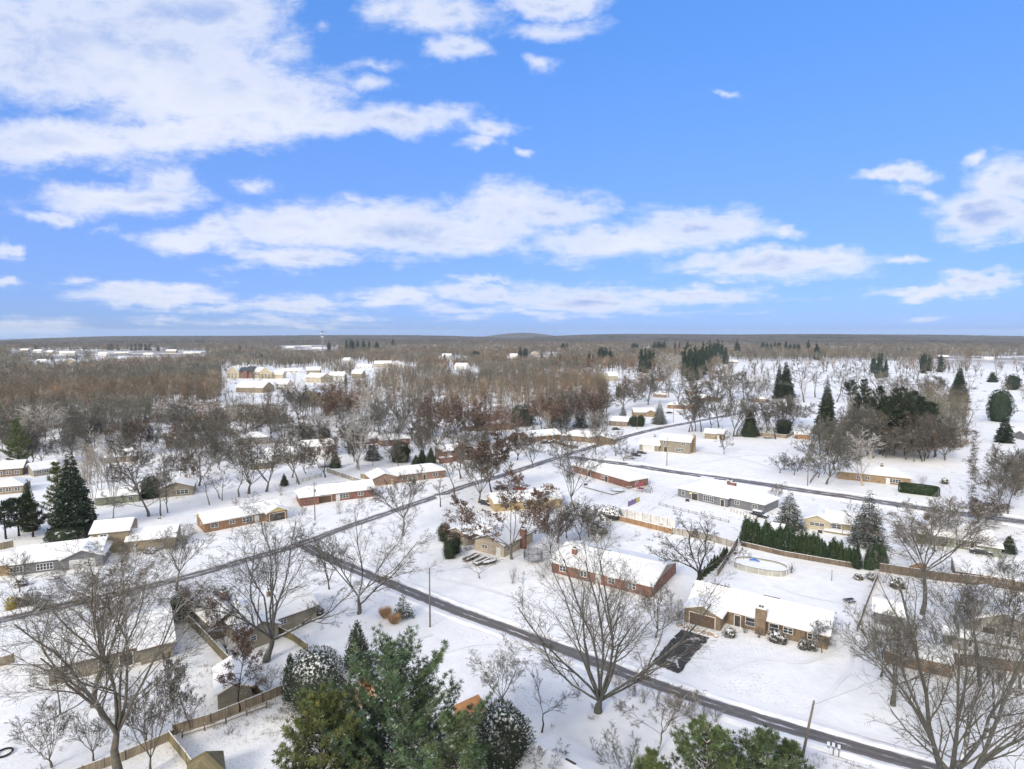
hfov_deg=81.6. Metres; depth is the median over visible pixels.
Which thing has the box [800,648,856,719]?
snow track
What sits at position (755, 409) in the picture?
bare tree
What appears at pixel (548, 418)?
bare tree
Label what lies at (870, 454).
bare tree
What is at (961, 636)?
shed
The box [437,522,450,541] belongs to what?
evergreen tree
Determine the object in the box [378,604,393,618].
ornamental grass
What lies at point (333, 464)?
cedar tree
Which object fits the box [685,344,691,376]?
conifer
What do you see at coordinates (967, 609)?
bare tree
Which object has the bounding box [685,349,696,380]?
conifer
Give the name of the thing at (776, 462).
bare tree
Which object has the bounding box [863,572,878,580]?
shrub
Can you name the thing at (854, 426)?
bare tree
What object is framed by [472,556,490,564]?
utility trailer
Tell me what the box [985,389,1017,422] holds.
evergreen tree
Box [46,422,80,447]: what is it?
bare tree
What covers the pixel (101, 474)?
bare tree
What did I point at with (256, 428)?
bare tree
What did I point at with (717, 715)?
shrub
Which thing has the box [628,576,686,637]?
bare tree
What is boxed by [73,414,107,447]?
bare tree
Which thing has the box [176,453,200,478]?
bare tree
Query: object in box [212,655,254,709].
shed
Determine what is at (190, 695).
bare tree
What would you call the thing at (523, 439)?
bare tree
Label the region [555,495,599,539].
bare tree
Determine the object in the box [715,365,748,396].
bare tree
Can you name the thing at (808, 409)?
bare tree
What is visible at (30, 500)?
cedar tree
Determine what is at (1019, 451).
bare tree
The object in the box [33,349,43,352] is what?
house
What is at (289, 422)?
bare tree
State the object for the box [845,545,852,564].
arborvitae
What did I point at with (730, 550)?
fence
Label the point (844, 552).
arborvitae
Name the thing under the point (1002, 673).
bare tree
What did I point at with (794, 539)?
arborvitae
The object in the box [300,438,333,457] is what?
house
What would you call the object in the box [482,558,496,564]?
rowing boat
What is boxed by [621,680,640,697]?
shrub
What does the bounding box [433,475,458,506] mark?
bare tree
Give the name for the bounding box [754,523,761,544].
arborvitae
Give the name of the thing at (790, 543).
arborvitae
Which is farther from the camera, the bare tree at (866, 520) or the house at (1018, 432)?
the house at (1018, 432)
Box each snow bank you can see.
[0,408,760,615]
[0,409,770,628]
[297,551,907,768]
[316,543,972,768]
[569,459,1023,527]
[575,455,1023,517]
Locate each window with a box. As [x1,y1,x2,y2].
[9,566,22,572]
[36,562,52,570]
[176,489,188,494]
[242,516,252,522]
[250,634,256,640]
[280,618,286,625]
[340,493,348,498]
[559,565,565,571]
[580,570,586,577]
[703,495,713,502]
[743,616,754,626]
[766,622,780,630]
[781,626,795,635]
[804,632,819,640]
[809,522,824,526]
[832,523,840,528]
[890,479,900,482]
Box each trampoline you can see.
[524,547,542,560]
[611,488,623,490]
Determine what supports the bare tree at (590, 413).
on the ground at (800, 688)
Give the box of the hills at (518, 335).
[485,333,552,337]
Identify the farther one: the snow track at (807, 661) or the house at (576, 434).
the house at (576, 434)
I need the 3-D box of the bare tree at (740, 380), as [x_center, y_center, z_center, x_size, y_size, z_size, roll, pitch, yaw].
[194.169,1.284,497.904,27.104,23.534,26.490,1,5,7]
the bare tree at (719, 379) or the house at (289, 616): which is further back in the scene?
the bare tree at (719, 379)
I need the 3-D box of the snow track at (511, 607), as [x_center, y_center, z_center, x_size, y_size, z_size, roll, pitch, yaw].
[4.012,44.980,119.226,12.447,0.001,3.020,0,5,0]
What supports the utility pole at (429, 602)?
on the ground at (800, 688)
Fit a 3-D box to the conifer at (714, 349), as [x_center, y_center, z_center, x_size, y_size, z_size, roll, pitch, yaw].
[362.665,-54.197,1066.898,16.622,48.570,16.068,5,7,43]
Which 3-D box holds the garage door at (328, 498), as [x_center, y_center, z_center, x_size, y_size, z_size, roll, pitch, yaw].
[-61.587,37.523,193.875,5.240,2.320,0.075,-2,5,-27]
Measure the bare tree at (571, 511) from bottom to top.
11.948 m
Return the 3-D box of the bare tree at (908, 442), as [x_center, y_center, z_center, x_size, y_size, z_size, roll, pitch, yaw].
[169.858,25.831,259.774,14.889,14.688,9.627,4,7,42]
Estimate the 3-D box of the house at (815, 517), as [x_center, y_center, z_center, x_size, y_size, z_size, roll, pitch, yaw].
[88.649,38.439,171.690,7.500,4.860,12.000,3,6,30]
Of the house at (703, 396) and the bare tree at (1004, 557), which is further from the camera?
the house at (703, 396)
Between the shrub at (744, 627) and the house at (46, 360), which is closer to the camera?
the shrub at (744, 627)
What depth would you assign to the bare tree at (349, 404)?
349.03 m
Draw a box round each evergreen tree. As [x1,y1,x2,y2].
[141,474,161,498]
[390,442,413,462]
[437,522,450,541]
[442,542,456,558]
[443,531,462,554]
[508,404,536,425]
[629,415,638,426]
[637,415,645,426]
[774,418,794,433]
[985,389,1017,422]
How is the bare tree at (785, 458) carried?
on the ground at (800, 688)
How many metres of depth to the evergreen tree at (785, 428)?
326.15 m
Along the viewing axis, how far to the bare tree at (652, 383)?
456.28 m
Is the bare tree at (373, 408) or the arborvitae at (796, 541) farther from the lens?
the bare tree at (373, 408)
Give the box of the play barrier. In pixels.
[628,497,639,505]
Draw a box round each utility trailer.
[462,553,480,560]
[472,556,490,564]
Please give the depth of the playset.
207.05 m
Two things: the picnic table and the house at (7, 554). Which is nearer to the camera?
the picnic table
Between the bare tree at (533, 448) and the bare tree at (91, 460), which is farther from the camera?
the bare tree at (533, 448)
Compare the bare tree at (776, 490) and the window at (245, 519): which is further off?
the bare tree at (776, 490)
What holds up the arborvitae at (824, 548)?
on the ground at (800, 688)
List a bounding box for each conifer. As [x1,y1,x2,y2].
[349,339,354,348]
[517,347,521,357]
[522,348,528,357]
[597,346,603,363]
[602,347,611,360]
[637,346,643,371]
[642,347,647,372]
[647,347,652,369]
[655,341,661,352]
[678,346,687,375]
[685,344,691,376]
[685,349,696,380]
[693,345,699,379]
[696,346,707,375]
[701,341,707,374]
[705,342,709,370]
[708,340,712,362]
[712,341,717,363]
[716,339,720,356]
[719,341,724,361]
[723,347,728,363]
[813,341,817,359]
[870,357,876,372]
[873,354,882,377]
[880,350,883,371]
[882,357,888,376]
[918,352,928,372]
[927,355,932,370]
[935,352,944,371]
[987,372,1000,382]
[1001,374,1022,389]
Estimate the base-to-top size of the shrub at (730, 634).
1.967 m
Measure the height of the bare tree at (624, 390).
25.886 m
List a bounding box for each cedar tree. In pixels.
[19,479,42,532]
[280,475,289,486]
[327,454,341,467]
[341,619,375,675]
[411,455,419,464]
[418,449,425,462]
[425,447,437,463]
[738,410,759,437]
[852,542,862,569]
[1001,535,1017,554]
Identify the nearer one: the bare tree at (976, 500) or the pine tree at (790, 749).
the pine tree at (790, 749)
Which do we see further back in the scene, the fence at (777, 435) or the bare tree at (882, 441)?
the fence at (777, 435)
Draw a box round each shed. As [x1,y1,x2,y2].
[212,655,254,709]
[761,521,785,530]
[794,431,809,438]
[871,597,906,627]
[907,555,932,569]
[940,625,970,650]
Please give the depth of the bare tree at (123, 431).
273.40 m
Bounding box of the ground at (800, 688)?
[0,344,1023,768]
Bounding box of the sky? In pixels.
[0,0,1023,339]
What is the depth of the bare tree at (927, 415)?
268.88 m
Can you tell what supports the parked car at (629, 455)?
on the ground at (800, 688)
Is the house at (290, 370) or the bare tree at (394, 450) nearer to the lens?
the bare tree at (394, 450)
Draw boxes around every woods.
[0,340,1023,382]
[0,362,1023,448]
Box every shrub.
[4,596,17,610]
[11,578,29,588]
[14,592,29,606]
[33,598,51,611]
[43,526,86,542]
[141,546,158,553]
[316,606,324,615]
[334,498,342,512]
[509,563,520,582]
[526,553,550,577]
[568,674,588,697]
[589,521,609,535]
[599,505,620,520]
[611,665,625,689]
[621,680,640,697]
[630,683,652,702]
[643,479,658,491]
[647,683,670,707]
[654,591,690,622]
[662,685,685,713]
[671,596,689,621]
[684,690,695,717]
[696,696,714,717]
[706,702,725,721]
[721,626,735,638]
[739,621,750,632]
[767,629,784,644]
[779,633,788,645]
[797,639,811,650]
[808,639,818,651]
[853,573,864,580]
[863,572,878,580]
[874,567,892,583]
[888,577,906,589]
[940,477,949,483]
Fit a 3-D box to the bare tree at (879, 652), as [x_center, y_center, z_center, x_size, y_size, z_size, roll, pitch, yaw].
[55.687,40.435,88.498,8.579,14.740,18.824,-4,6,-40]
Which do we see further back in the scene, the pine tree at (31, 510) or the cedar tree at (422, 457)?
the cedar tree at (422, 457)
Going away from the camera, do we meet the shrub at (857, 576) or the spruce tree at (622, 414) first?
the shrub at (857, 576)
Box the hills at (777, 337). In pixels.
[512,334,1005,341]
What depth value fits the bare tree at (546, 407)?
328.37 m
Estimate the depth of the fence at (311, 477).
223.96 m
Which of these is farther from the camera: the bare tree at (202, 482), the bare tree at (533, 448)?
the bare tree at (533, 448)
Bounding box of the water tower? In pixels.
[320,331,324,356]
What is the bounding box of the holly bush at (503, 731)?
[475,696,536,768]
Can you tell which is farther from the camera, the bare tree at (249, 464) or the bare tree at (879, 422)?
the bare tree at (879, 422)
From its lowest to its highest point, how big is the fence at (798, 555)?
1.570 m
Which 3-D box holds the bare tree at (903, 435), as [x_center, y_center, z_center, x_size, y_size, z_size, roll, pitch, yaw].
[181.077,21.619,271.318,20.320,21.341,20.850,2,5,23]
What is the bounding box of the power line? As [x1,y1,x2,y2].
[816,615,1015,703]
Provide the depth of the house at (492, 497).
187.37 m
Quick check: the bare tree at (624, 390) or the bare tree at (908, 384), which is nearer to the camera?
the bare tree at (624, 390)
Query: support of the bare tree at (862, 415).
on the ground at (800, 688)
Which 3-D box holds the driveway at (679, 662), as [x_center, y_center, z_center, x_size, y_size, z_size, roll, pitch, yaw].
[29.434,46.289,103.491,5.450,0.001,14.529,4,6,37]
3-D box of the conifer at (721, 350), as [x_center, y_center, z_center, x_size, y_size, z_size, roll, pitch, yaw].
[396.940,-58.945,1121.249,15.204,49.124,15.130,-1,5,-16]
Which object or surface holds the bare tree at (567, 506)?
on the ground at (800, 688)
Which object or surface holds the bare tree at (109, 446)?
on the ground at (800, 688)
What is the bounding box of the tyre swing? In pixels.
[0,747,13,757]
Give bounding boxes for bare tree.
[0,412,47,446]
[0,418,38,439]
[0,530,235,768]
[0,550,36,592]
[4,683,78,767]
[5,403,63,444]
[5,425,46,458]
[9,535,172,615]
[19,403,83,440]
[21,422,58,461]
[21,431,56,460]
[25,641,67,713]
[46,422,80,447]
[46,424,87,458]
[58,398,116,442]
[59,455,94,487]
[60,423,105,510]
[60,523,181,707]
[62,427,86,452]
[62,695,129,761]
[67,436,96,455]
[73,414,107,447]
[74,439,117,489]
[75,410,104,444]
[96,453,131,518]
[97,438,179,516]
[103,435,148,474]
[110,671,165,740]
[111,659,192,768]
[115,411,168,447]
[121,416,150,446]
[142,447,178,512]
[143,420,163,451]
[150,456,183,515]
[152,651,188,734]
[153,403,227,433]
[153,522,216,589]
[154,491,376,662]
[156,430,198,464]
[160,657,205,728]
[161,424,189,454]
[163,430,179,452]
[165,431,195,475]
[171,415,216,450]
[173,436,222,485]
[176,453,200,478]
[177,580,228,610]
[180,430,206,455]
[182,406,233,438]
[191,465,215,504]
[192,413,208,434]
[196,417,212,449]
[196,429,210,448]
[199,432,230,469]
[202,596,250,653]
[204,410,250,454]
[204,435,233,467]
[205,465,223,498]
[205,584,233,605]
[212,426,294,493]
[214,625,265,711]
[216,468,235,499]
[218,408,237,439]
[218,413,233,440]
[222,424,296,491]
[225,454,260,496]
[231,400,261,430]
[236,452,259,481]
[243,399,289,438]
[248,413,265,431]
[252,660,281,690]
[259,409,304,445]
[260,435,272,447]
[266,431,307,477]
[276,384,316,419]
[277,411,299,439]
[278,429,309,483]
[285,444,315,473]
[285,497,445,614]
[287,422,317,447]
[290,417,322,445]
[299,421,317,439]
[299,435,342,476]
[303,533,348,589]
[306,415,331,436]
[309,387,358,427]
[310,409,333,428]
[311,382,348,416]
[315,426,334,440]
[318,378,374,420]
[318,428,338,439]
[326,402,369,453]
[327,399,376,469]
[338,424,372,461]
[343,424,380,467]
[350,384,385,424]
[352,400,388,430]
[360,424,382,445]
[362,396,409,432]
[367,440,382,465]
[367,464,430,535]
[370,402,412,445]
[379,428,388,448]
[381,438,408,465]
[382,387,434,437]
[387,418,408,441]
[407,401,464,443]
[409,426,434,450]
[411,415,440,449]
[416,390,463,433]
[423,392,470,437]
[431,424,479,477]
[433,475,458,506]
[435,447,468,494]
[438,462,557,559]
[446,396,497,437]
[450,419,464,439]
[452,427,519,491]
[454,434,504,502]
[458,400,510,434]
[459,425,493,460]
[459,552,500,577]
[466,632,531,706]
[481,404,525,440]
[496,519,740,714]
[506,406,528,430]
[506,426,538,459]
[512,429,547,467]
[517,412,535,430]
[523,737,569,768]
[525,663,576,732]
[526,391,569,427]
[526,399,548,427]
[528,488,564,520]
[536,508,572,551]
[538,387,598,425]
[538,496,593,542]
[542,407,551,428]
[544,405,563,425]
[544,406,569,432]
[547,428,606,508]
[548,425,584,465]
[552,496,582,537]
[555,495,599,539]
[557,399,576,429]
[563,382,609,419]
[572,388,608,426]
[578,503,604,536]
[579,380,615,415]
[580,416,607,454]
[582,513,619,542]
[584,409,599,428]
[586,406,607,422]
[590,416,602,429]
[590,719,643,768]
[595,426,629,455]
[608,681,704,755]
[609,375,646,409]
[614,445,643,460]
[616,372,649,398]
[628,368,670,404]
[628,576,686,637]
[636,362,675,390]
[644,510,751,586]
[658,351,681,396]
[660,376,688,400]
[671,390,693,431]
[677,385,710,431]
[678,382,704,431]
[680,386,706,431]
[683,370,707,390]
[698,369,737,397]
[698,381,727,427]
[702,394,728,427]
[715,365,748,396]
[716,381,762,434]
[716,425,733,448]
[723,391,758,422]
[728,372,758,399]
[734,389,764,436]
[742,396,779,427]
[745,374,776,396]
[753,398,785,432]
[757,400,792,438]
[763,394,818,420]
[767,453,792,472]
[768,362,794,378]
[768,482,788,496]
[769,394,818,422]
[777,451,797,467]
[778,360,814,401]
[784,454,807,473]
[786,456,804,471]
[790,413,857,469]
[792,418,831,454]
[800,619,836,652]
[801,410,874,483]
[806,460,827,477]
[807,363,831,396]
[812,451,834,473]
[821,610,962,706]
[822,427,885,485]
[828,365,851,401]
[829,404,875,450]
[830,551,1023,768]
[840,362,857,383]
[843,499,893,543]
[844,412,870,455]
[846,359,868,384]
[848,410,915,458]
[852,408,877,451]
[852,605,924,676]
[857,408,922,453]
[859,360,879,389]
[861,417,882,455]
[862,603,928,676]
[867,501,1016,614]
[870,370,913,391]
[870,425,891,455]
[871,426,902,457]
[881,428,916,459]
[885,514,948,554]
[890,415,938,453]
[893,374,938,395]
[893,426,927,461]
[896,411,935,458]
[896,415,940,461]
[900,497,963,530]
[905,417,941,457]
[907,596,963,653]
[909,411,947,454]
[912,428,939,460]
[913,559,985,623]
[914,375,978,399]
[921,409,955,456]
[926,415,962,457]
[928,492,977,520]
[929,415,961,460]
[933,496,1005,539]
[937,422,959,457]
[940,417,960,452]
[947,579,1020,646]
[957,494,1013,522]
[960,636,1023,718]
[962,452,1023,507]
[966,495,1007,522]
[968,609,1023,689]
[976,560,1023,647]
[980,548,1023,579]
[981,443,1023,481]
[983,456,1023,513]
[987,448,1023,495]
[1009,445,1023,484]
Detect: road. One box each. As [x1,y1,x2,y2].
[0,407,779,624]
[52,431,563,491]
[296,544,949,768]
[569,455,1023,524]
[692,394,772,402]
[964,411,1023,511]
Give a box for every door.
[69,558,94,569]
[119,651,133,666]
[269,511,285,521]
[319,495,331,502]
[496,547,499,555]
[643,445,653,450]
[689,611,715,629]
[691,492,697,500]
[720,499,724,505]
[734,614,740,626]
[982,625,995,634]
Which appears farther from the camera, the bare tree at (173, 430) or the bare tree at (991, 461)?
the bare tree at (173, 430)
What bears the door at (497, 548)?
in the house at (485, 545)
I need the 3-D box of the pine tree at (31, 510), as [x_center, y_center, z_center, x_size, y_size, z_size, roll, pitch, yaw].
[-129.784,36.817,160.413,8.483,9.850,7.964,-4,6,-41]
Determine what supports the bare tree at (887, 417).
on the ground at (800, 688)
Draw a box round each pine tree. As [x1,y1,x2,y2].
[0,418,33,459]
[0,498,19,538]
[1,492,37,535]
[13,502,48,536]
[40,461,70,524]
[271,681,381,768]
[315,622,498,768]
[421,707,487,768]
[632,744,666,768]
[659,713,753,768]
[722,723,801,768]
[767,737,815,768]
[842,380,858,395]
[851,379,873,412]
[867,385,889,414]
[873,395,898,452]
[882,387,911,454]
[891,392,921,453]
[895,386,915,442]
[908,390,925,412]
[913,401,935,420]
[924,400,944,425]
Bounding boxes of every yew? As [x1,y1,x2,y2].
[170,592,196,622]
[280,645,347,718]
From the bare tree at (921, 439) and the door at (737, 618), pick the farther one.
the bare tree at (921, 439)
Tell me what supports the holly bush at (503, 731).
on the ground at (800, 688)
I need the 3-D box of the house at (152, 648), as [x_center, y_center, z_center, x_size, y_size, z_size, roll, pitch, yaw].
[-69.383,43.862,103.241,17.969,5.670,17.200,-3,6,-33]
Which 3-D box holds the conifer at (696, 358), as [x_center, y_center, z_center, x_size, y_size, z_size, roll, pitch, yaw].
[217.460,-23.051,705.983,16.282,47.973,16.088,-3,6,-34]
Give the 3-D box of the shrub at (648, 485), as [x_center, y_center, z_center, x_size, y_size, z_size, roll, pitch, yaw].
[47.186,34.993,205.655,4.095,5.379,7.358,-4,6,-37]
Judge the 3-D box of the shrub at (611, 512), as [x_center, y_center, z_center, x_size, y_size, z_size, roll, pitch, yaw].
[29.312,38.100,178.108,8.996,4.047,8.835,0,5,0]
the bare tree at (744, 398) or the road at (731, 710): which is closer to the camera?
the road at (731, 710)
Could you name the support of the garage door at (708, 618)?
in the house at (790, 620)
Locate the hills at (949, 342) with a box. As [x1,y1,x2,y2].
[0,339,1023,347]
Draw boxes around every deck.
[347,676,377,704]
[583,485,618,494]
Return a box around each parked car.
[479,498,489,505]
[493,484,507,489]
[625,454,635,458]
[751,509,768,518]
[969,546,992,555]
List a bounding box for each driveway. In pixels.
[34,571,77,599]
[111,556,282,603]
[436,495,492,510]
[544,443,556,454]
[628,451,653,465]
[631,476,713,519]
[651,629,708,672]
[925,480,959,509]
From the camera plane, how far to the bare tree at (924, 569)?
115.41 m
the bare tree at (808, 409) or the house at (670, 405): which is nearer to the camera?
the bare tree at (808, 409)
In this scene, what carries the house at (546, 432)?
on the ground at (800, 688)
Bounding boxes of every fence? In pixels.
[0,540,13,549]
[0,653,14,666]
[73,729,173,768]
[167,729,190,763]
[172,685,282,734]
[181,701,266,737]
[186,613,262,694]
[278,626,307,651]
[296,473,321,483]
[327,468,360,480]
[337,671,357,691]
[360,473,393,483]
[618,515,672,532]
[619,508,675,527]
[659,502,728,522]
[672,527,734,546]
[717,537,737,574]
[731,508,756,518]
[741,541,852,567]
[758,431,793,438]
[857,573,877,631]
[879,563,1023,590]
[954,652,1023,671]
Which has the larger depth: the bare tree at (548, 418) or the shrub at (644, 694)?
the bare tree at (548, 418)
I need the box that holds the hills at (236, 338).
[0,335,514,341]
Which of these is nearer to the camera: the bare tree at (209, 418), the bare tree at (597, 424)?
the bare tree at (209, 418)
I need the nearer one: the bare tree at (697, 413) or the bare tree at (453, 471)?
the bare tree at (453, 471)
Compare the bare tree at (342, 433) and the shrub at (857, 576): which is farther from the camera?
the bare tree at (342, 433)
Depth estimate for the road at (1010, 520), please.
210.43 m
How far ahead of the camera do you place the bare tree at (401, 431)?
267.02 m
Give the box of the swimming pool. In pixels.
[729,556,788,576]
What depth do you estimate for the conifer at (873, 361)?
832.11 m
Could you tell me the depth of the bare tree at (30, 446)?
249.88 m
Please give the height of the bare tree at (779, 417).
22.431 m
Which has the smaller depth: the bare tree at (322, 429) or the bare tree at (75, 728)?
the bare tree at (75, 728)
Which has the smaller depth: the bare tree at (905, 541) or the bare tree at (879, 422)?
the bare tree at (905, 541)
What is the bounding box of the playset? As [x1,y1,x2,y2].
[633,482,652,492]
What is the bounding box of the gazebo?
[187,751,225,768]
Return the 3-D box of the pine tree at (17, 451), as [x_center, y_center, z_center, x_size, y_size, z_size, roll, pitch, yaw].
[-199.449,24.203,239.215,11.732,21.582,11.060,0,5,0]
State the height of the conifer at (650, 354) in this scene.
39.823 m
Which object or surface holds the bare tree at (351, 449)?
on the ground at (800, 688)
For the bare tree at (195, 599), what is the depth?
112.06 m
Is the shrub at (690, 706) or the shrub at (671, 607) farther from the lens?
the shrub at (671, 607)
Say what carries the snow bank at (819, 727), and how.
on the road verge at (835, 760)
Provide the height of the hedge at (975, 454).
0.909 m
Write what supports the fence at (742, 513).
on the ground at (800, 688)
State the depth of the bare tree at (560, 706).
82.44 m
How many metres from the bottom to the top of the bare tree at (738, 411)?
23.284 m
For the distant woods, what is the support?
on the ground at (800, 688)
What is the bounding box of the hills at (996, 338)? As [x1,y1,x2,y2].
[751,334,1023,341]
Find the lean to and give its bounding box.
[451,694,485,725]
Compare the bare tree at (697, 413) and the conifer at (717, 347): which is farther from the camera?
the conifer at (717, 347)
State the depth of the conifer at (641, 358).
854.07 m
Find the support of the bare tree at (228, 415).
on the ground at (800, 688)
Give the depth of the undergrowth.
396.43 m
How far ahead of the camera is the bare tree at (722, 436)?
271.03 m
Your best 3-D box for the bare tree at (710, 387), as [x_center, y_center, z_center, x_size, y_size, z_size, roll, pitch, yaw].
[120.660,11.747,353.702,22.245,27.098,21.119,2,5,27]
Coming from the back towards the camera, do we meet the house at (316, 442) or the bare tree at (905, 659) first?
the house at (316, 442)
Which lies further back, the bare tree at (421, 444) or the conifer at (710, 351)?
the conifer at (710, 351)
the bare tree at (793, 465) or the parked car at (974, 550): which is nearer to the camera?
the parked car at (974, 550)
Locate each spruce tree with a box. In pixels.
[22,583,40,606]
[41,451,97,540]
[363,442,383,460]
[394,592,415,618]
[572,396,587,427]
[620,406,626,415]
[652,401,667,424]
[771,365,784,398]
[774,491,806,533]
[782,362,795,397]
[810,380,836,434]
[843,490,891,552]
[948,365,970,402]
[993,412,1015,443]
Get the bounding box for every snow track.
[281,513,321,532]
[364,633,432,641]
[436,577,563,615]
[443,641,501,653]
[501,605,562,611]
[617,485,663,508]
[696,450,773,467]
[704,455,800,462]
[722,645,845,669]
[774,585,843,603]
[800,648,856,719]
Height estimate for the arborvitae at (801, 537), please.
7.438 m
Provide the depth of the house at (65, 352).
1556.87 m
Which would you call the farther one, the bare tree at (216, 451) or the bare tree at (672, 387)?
the bare tree at (672, 387)
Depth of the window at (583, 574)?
132.66 m
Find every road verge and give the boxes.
[2,453,579,623]
[292,543,1004,768]
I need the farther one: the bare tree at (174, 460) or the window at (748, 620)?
the bare tree at (174, 460)
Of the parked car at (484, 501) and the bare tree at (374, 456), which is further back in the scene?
the bare tree at (374, 456)
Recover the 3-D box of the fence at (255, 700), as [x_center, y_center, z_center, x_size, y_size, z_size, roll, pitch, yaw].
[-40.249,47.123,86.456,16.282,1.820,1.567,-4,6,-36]
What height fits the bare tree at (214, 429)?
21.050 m
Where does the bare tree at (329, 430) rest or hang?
on the ground at (800, 688)
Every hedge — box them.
[898,482,939,496]
[966,430,979,501]
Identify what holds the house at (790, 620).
on the ground at (800, 688)
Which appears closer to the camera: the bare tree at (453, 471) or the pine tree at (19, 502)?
the pine tree at (19, 502)
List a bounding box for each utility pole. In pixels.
[311,485,316,520]
[429,568,430,626]
[802,700,814,754]
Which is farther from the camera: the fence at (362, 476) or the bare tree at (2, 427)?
the bare tree at (2, 427)
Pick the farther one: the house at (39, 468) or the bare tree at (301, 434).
the bare tree at (301, 434)
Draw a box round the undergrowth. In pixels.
[0,356,1022,448]
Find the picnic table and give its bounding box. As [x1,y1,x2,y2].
[844,597,856,602]
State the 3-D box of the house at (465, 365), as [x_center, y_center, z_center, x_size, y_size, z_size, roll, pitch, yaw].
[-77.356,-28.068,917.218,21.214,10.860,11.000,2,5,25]
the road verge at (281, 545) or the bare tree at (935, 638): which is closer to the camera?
the bare tree at (935, 638)
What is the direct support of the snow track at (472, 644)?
on the ground at (800, 688)
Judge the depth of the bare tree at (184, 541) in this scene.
128.18 m
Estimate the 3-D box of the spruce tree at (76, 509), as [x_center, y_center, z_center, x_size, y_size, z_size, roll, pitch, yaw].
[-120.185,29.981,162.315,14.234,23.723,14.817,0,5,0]
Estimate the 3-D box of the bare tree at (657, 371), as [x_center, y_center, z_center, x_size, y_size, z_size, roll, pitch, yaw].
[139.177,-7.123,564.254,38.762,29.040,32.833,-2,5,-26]
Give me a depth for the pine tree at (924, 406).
279.52 m
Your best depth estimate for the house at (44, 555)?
139.32 m
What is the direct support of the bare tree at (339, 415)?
on the ground at (800, 688)
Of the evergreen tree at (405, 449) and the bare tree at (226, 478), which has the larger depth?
the evergreen tree at (405, 449)
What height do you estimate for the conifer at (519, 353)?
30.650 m
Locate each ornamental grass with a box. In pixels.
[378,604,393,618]
[387,611,400,623]
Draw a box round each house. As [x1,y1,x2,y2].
[0,459,30,476]
[0,477,31,494]
[0,550,14,575]
[8,536,112,575]
[25,459,56,476]
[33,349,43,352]
[35,359,49,363]
[44,603,176,684]
[59,351,75,354]
[88,517,182,552]
[93,485,140,505]
[98,352,109,355]
[103,448,137,462]
[128,472,197,497]
[166,349,177,352]
[189,585,318,650]
[194,499,288,532]
[235,381,273,392]
[236,432,268,444]
[251,454,271,469]
[261,379,273,384]
[262,446,293,463]
[275,379,292,389]
[282,368,300,372]
[290,419,319,435]
[295,479,374,506]
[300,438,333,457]
[301,388,324,400]
[305,373,332,382]
[306,367,321,374]
[329,372,346,380]
[343,357,352,362]
[351,370,365,377]
[358,364,372,367]
[359,431,384,443]
[365,463,445,485]
[374,361,391,366]
[377,433,410,446]
[391,361,403,366]
[434,441,492,462]
[447,518,534,556]
[454,363,469,369]
[463,420,513,430]
[485,483,562,511]
[510,353,517,357]
[515,733,622,768]
[520,427,560,441]
[549,540,677,596]
[562,430,618,444]
[573,460,649,488]
[605,372,617,380]
[608,416,630,425]
[631,408,655,416]
[638,433,695,453]
[653,391,666,397]
[667,401,691,408]
[676,479,780,512]
[681,580,836,649]
[691,394,720,401]
[704,428,725,439]
[751,395,767,402]
[755,421,777,432]
[802,504,831,530]
[824,509,866,535]
[836,463,912,484]
[882,631,954,677]
[914,513,1004,556]
[948,557,1018,588]
[952,584,1023,650]
[981,357,993,359]
[1012,427,1023,439]
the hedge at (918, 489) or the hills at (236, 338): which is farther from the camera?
the hills at (236, 338)
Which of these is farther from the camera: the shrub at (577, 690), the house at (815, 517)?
the house at (815, 517)
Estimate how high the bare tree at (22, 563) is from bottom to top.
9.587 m
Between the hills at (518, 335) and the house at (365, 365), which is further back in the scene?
the hills at (518, 335)
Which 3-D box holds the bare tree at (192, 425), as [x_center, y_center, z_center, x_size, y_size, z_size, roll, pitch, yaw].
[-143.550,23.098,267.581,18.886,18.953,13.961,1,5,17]
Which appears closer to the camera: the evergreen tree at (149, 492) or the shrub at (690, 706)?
the shrub at (690, 706)
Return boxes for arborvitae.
[280,653,293,701]
[709,558,714,570]
[712,554,717,568]
[737,515,747,542]
[744,516,751,542]
[747,519,753,542]
[749,516,759,544]
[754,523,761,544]
[759,519,769,546]
[764,522,771,546]
[768,527,774,547]
[772,528,778,548]
[775,523,783,549]
[778,527,785,549]
[780,524,789,550]
[786,526,795,551]
[792,532,796,552]
[794,530,803,552]
[794,532,799,552]
[800,530,808,554]
[804,534,811,554]
[807,530,817,555]
[812,533,822,556]
[818,538,825,557]
[821,540,826,557]
[826,541,831,557]
[827,536,836,558]
[832,541,839,559]
[837,540,844,560]
[842,546,847,560]
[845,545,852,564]
[850,546,855,567]
[852,549,861,569]
[862,545,875,570]
[871,541,882,569]
[879,544,889,563]
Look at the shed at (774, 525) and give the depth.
160.69 m
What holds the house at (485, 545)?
on the ground at (800, 688)
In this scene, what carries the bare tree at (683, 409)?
on the ground at (800, 688)
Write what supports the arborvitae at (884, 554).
on the ground at (800, 688)
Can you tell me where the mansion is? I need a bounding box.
[226,364,286,378]
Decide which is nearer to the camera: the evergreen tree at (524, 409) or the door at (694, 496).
the door at (694, 496)
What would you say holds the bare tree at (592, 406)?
on the ground at (800, 688)

